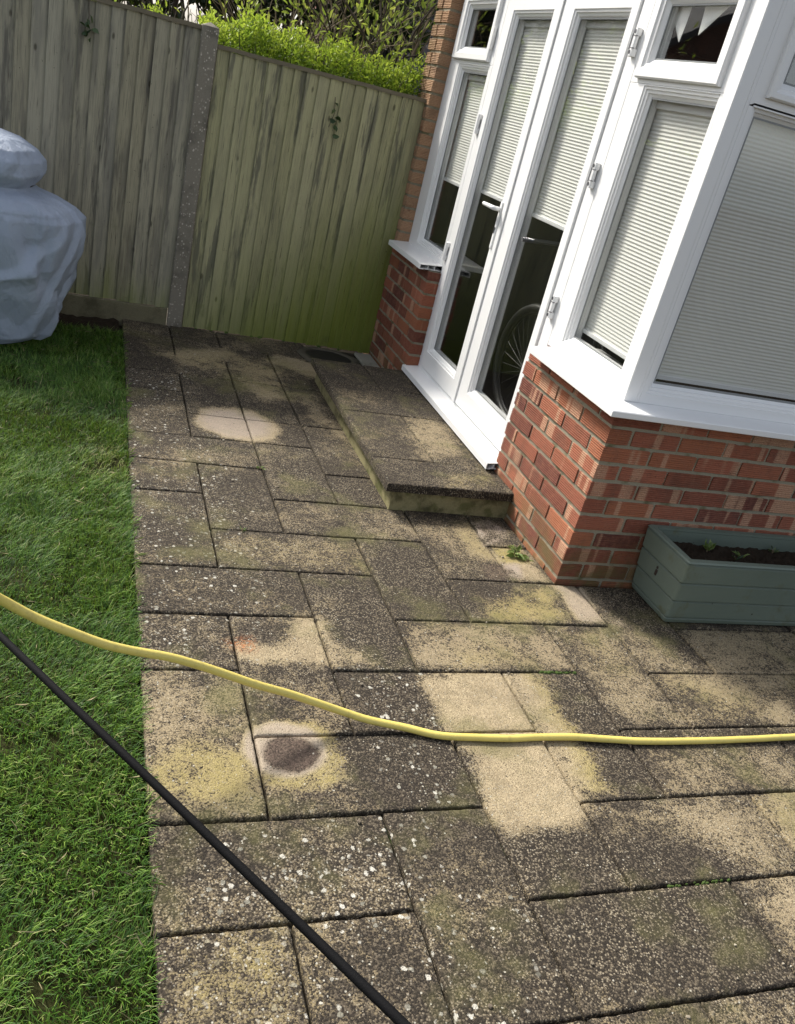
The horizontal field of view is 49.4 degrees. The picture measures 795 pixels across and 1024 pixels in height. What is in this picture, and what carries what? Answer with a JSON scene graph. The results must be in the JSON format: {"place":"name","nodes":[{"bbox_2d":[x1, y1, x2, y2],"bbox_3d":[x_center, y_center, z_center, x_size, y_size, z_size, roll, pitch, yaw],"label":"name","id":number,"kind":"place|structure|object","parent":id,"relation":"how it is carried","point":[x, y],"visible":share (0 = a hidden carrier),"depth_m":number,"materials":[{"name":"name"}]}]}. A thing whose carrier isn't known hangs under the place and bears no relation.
{"place":"outdoors","nodes":[
{"label":"outdoors","id":0,"kind":"place"},
{"bbox_2d":[0,320,167,1023],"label":"lawn","id":1,"kind":"structure","parent":0,"point":[37,991],"depth_m":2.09,"materials":[{"name":"green plant"}]},
{"bbox_2d":[0,128,85,343],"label":"covered barbecue","id":2,"kind":"object","parent":1,"relation":"on","point":[42,236],"visible":1,"depth_m":4.36,"materials":[{"name":"plastic"}]},
{"bbox_2d":[0,328,154,1021],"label":"dead thatch","id":3,"kind":"object","parent":1,"relation":"on","point":[78,645],"visible":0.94,"depth_m":2.54,"materials":[{"name":"plant"}]},
{"bbox_2d":[123,0,301,29],"label":"sky","id":4,"kind":"structure","parent":0,"point":[192,7],"materials":[{"name":"white"}]},
{"bbox_2d":[72,293,358,1023],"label":"ground","id":5,"kind":"structure","parent":0,"point":[145,826],"depth_m":2.35,"materials":[{"name":"soil"}]},
{"bbox_2d":[57,313,118,333],"bbox_3d":[-3.729,-1.309,4.613,4.290,0.059,0.320,4,27,-21],"label":"soil strip","id":6,"kind":"object","parent":5,"relation":"on","point":[110,323],"visible":0.43,"depth_m":5.32,"materials":[{"name":"brown soil"}]},
{"bbox_2d":[0,0,201,325],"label":"timber fence","id":7,"kind":"object","parent":5,"relation":"on","point":[100,121],"visible":0.84,"depth_m":4.95,"materials":[{"name":"wood"}]},
{"bbox_2d":[80,0,98,41],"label":"ivy sprig","id":8,"kind":"object","parent":7,"relation":"attached to","point":[86,32],"visible":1,"depth_m":4.69,"materials":[{"name":"green plant"}]},
{"bbox_2d":[112,0,226,19],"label":"tree","id":9,"kind":"object","parent":5,"relation":"on","point":[173,3],"visible":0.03,"depth_m":8.30,"materials":[{"name":"green plant"}]},
{"bbox_2d":[166,22,219,327],"bbox_3d":[-1.258,-1.967,5.252,0.096,1.807,0.096,4,27,-21],"label":"fence post","id":10,"kind":"object","parent":5,"relation":"on","point":[209,37],"visible":0.94,"depth_m":5.17,"materials":[{"name":"grey concrete"}]},
{"bbox_2d":[93,0,426,96],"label":"hedge","id":11,"kind":"object","parent":5,"relation":"on","point":[279,45],"visible":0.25,"depth_m":5.28,"materials":[{"name":"green plant"}]},
{"bbox_2d":[137,0,411,72],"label":"tree","id":12,"kind":"object","parent":5,"relation":"on","point":[266,4],"visible":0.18,"depth_m":7.25,"materials":[{"name":"green plant"}]},
{"bbox_2d":[174,0,399,63],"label":"shrub","id":13,"kind":"object","parent":5,"relation":"on","point":[223,7],"visible":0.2,"depth_m":5.68,"materials":[{"name":"green plant"}]},
{"bbox_2d":[182,44,426,352],"bbox_3d":[-0.615,-1.896,5.512,1.300,1.660,0.071,4,27,-21],"label":"timber fence","id":14,"kind":"object","parent":5,"relation":"on","point":[298,210],"visible":0.99,"depth_m":5.46,"materials":[{"name":"wood"}]},
{"bbox_2d":[328,97,340,138],"bbox_3d":[-0.372,-2.391,5.254,0.078,0.226,0.053,9,26,-12],"label":"ivy sprig","id":15,"kind":"object","parent":14,"relation":"attached to","point":[332,121],"visible":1,"depth_m":5.26,"materials":[{"name":"green plant"}]},
{"bbox_2d":[192,0,438,67],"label":"tree","id":16,"kind":"object","parent":5,"relation":"on","point":[410,31],"visible":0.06,"depth_m":7.83,"materials":[{"name":"green plant"}]},
{"bbox_2d":[224,0,417,76],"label":"shrub","id":17,"kind":"object","parent":5,"relation":"on","point":[363,43],"visible":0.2,"depth_m":6.23,"materials":[{"name":"green plant"}]},
{"bbox_2d":[269,0,438,87],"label":"shrub","id":18,"kind":"object","parent":5,"relation":"on","point":[379,35],"visible":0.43,"depth_m":5.64,"materials":[{"name":"green plant"}]},
{"bbox_2d":[301,0,436,95],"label":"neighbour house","id":19,"kind":"structure","parent":5,"relation":"on","point":[426,50],"depth_m":8.30,"materials":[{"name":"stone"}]},
{"bbox_2d":[303,0,437,85],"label":"shrub","id":20,"kind":"object","parent":5,"relation":"on","point":[416,49],"visible":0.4,"depth_m":6.30,"materials":[{"name":"green plant"}]},
{"bbox_2d":[363,0,794,588],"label":"conservatory","id":21,"kind":"object","parent":5,"relation":"on","point":[599,460],"visible":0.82,"depth_m":3.71,"materials":[{"name":"brick"}]},
{"bbox_2d":[388,0,508,271],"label":"window","id":22,"kind":"structure","parent":21,"relation":"in","point":[420,251],"depth_m":5.22,"materials":[{"name":"white plastic"}]},
{"bbox_2d":[443,74,486,186],"bbox_3d":[0.425,-2.235,5.091,0.028,0.606,0.463,4,27,-21],"label":"window blind","id":23,"kind":"object","parent":21,"relation":"attached to","point":[465,126],"depth_m":5.16,"materials":[{"name":"white plastic"}]},
{"bbox_2d":[480,20,551,201],"bbox_3d":[0.633,-2.063,4.482,0.028,0.863,0.492,4,27,-21],"label":"window blind","id":24,"kind":"object","parent":21,"relation":"attached to","point":[526,66],"depth_m":4.53,"materials":[{"name":"white plastic"}]},
{"bbox_2d":[531,20,627,230],"bbox_3d":[0.831,-1.729,3.895,0.028,0.863,0.513,4,27,-21],"label":"window blind","id":25,"kind":"object","parent":21,"relation":"attached to","point":[597,57],"depth_m":3.93,"materials":[{"name":"white plastic"}]},
{"bbox_2d":[492,237,667,415],"bbox_3d":[0.888,-0.688,4.194,0.601,1.022,1.720,4,27,-21],"label":"bicycle","id":26,"kind":"object","parent":21,"relation":"on","point":[518,316],"visible":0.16,"depth_m":4.86,"materials":[{"name":"black rubber"}]},
{"bbox_2d":[582,100,714,359],"bbox_3d":[0.979,-1.092,3.391,0.028,0.935,0.454,4,27,-21],"label":"window blind","id":27,"kind":"object","parent":21,"relation":"attached to","point":[671,149],"depth_m":3.40,"materials":[{"name":"white plastic"}]},
{"bbox_2d":[548,0,756,393],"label":"window","id":28,"kind":"structure","parent":21,"relation":"in","point":[655,78],"depth_m":3.42,"materials":[{"name":"white plastic"}]},
{"bbox_2d":[675,6,729,41],"bbox_3d":[1.113,-1.770,3.101,0.009,0.161,0.640,4,27,-21],"label":"pennant bunting","id":29,"kind":"object","parent":21,"relation":"hanging from","point":[712,14],"visible":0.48,"depth_m":3.13,"materials":[{"name":"white fabric"}]},
{"bbox_2d":[637,0,794,424],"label":"window","id":30,"kind":"structure","parent":21,"relation":"in","point":[772,101],"depth_m":3.11,"materials":[{"name":"white plastic"}]},
{"bbox_2d":[656,119,794,399],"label":"window blind","id":31,"kind":"object","parent":21,"relation":"attached to","point":[734,330],"depth_m":3.33,"materials":[{"name":"white plastic"}]},
{"bbox_2d":[122,319,794,1023],"bbox_3d":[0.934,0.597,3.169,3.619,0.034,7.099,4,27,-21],"label":"patio","id":32,"kind":"structure","parent":0,"point":[626,843],"depth_m":2.51,"materials":[{"name":"grey concrete"}]},
{"bbox_2d":[122,339,166,899],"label":"edge grass","id":33,"kind":"structure","parent":32,"relation":"on","point":[139,636],"depth_m":2.64,"materials":[{"name":"green plant"}]},
{"bbox_2d":[0,631,410,1023],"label":"pressure washer hose","id":34,"kind":"object","parent":32,"relation":"on","point":[391,1012],"visible":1,"depth_m":0.86,"materials":[{"name":"black rubber"}]},
{"bbox_2d":[194,328,339,350],"bbox_3d":[-1.052,-1.177,5.745,1.397,0.023,0.032,4,27,-21],"label":"moss","id":35,"kind":"object","parent":32,"relation":"on","point":[319,346],"visible":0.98,"depth_m":5.79,"materials":[{"name":"green plant"}]},
{"bbox_2d":[297,346,359,363],"bbox_3d":[-0.449,-1.014,5.732,0.430,0.025,0.427,4,27,-21],"label":"drain gully","id":36,"kind":"object","parent":32,"relation":"in","point":[309,353],"visible":0.68,"depth_m":5.77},
{"bbox_2d":[354,352,378,366],"bbox_3d":[-0.163,-0.950,5.753,0.120,0.022,0.600,4,27,-21],"label":"cement patch","id":37,"kind":"object","parent":32,"relation":"on","point":[366,359],"visible":0.43,"depth_m":5.88,"materials":[{"name":"concrete"}]},
{"bbox_2d":[0,593,794,744],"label":"garden hose","id":38,"kind":"object","parent":32,"relation":"on","point":[13,606],"visible":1,"depth_m":2.48,"materials":[{"name":"yellow rubber"}]},
{"bbox_2d":[311,358,513,519],"bbox_3d":[0.014,-0.436,4.642,0.665,0.160,1.690,4,27,-21],"label":"door step","id":39,"kind":"object","parent":32,"relation":"on","point":[412,451],"depth_m":4.28,"materials":[{"name":"grey concrete"}]},
{"bbox_2d":[128,328,788,1023],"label":"loose grit","id":40,"kind":"object","parent":32,"relation":"on","point":[490,1006],"visible":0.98,"depth_m":2.73,"materials":[{"name":"grey gravel"}]},
{"bbox_2d":[506,544,526,559],"bbox_3d":[0.521,0.174,3.756,0.100,0.040,0.109,16,25,3],"label":"weed plant","id":41,"kind":"object","parent":32,"relation":"on","point":[512,553],"visible":1,"depth_m":3.75,"materials":[{"name":"green plant"}]},
{"bbox_2d":[522,555,534,561],"bbox_3d":[0.566,0.205,3.732,0.056,0.025,0.046,20,26,12],"label":"weed plant","id":42,"kind":"object","parent":32,"relation":"on","point":[525,557],"visible":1,"depth_m":3.73,"materials":[{"name":"green plant"}]},
{"bbox_2d":[539,671,576,673],"bbox_3d":[0.560,0.560,3.012,0.150,0.012,0.020,4,27,-21],"label":"moss","id":43,"kind":"object","parent":32,"relation":"on","point":[555,672],"visible":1,"depth_m":3.00,"materials":[{"name":"green plant"}]},
{"bbox_2d":[667,879,730,887],"bbox_3d":[0.796,0.977,2.274,0.206,0.008,0.014,4,27,-21],"label":"moss","id":44,"kind":"object","parent":32,"relation":"on","point":[697,884],"visible":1,"depth_m":2.27,"materials":[{"name":"green plant"}]},
{"bbox_2d":[632,524,794,625],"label":"planter trough","id":45,"kind":"object","parent":32,"relation":"on","point":[681,574],"visible":0.98,"depth_m":3.56,"materials":[{"name":"green paint"}]},
{"bbox_2d":[703,539,716,551],"bbox_3d":[1.310,0.144,3.641,0.052,0.050,0.069,31,29,30],"label":"weed plant","id":46,"kind":"object","parent":45,"relation":"on","point":[709,546],"visible":1,"depth_m":3.64,"materials":[{"name":"green plant"}]},
{"bbox_2d":[731,554,743,559],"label":"weed plant","id":47,"kind":"object","parent":45,"relation":"on","point":[739,557],"visible":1,"depth_m":3.62,"materials":[{"name":"green plant"}]},
{"bbox_2d":[732,551,749,557],"bbox_3d":[1.444,0.183,3.648,0.075,0.038,0.036,22,26,16],"label":"weed plant","id":48,"kind":"object","parent":45,"relation":"on","point":[738,554],"visible":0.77,"depth_m":3.65,"materials":[{"name":"green plant"}]},
{"bbox_2d":[768,546,778,552],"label":"weed plant","id":49,"kind":"object","parent":45,"relation":"on","point":[770,550],"visible":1,"depth_m":3.80,"materials":[{"name":"green plant"}]}
]}

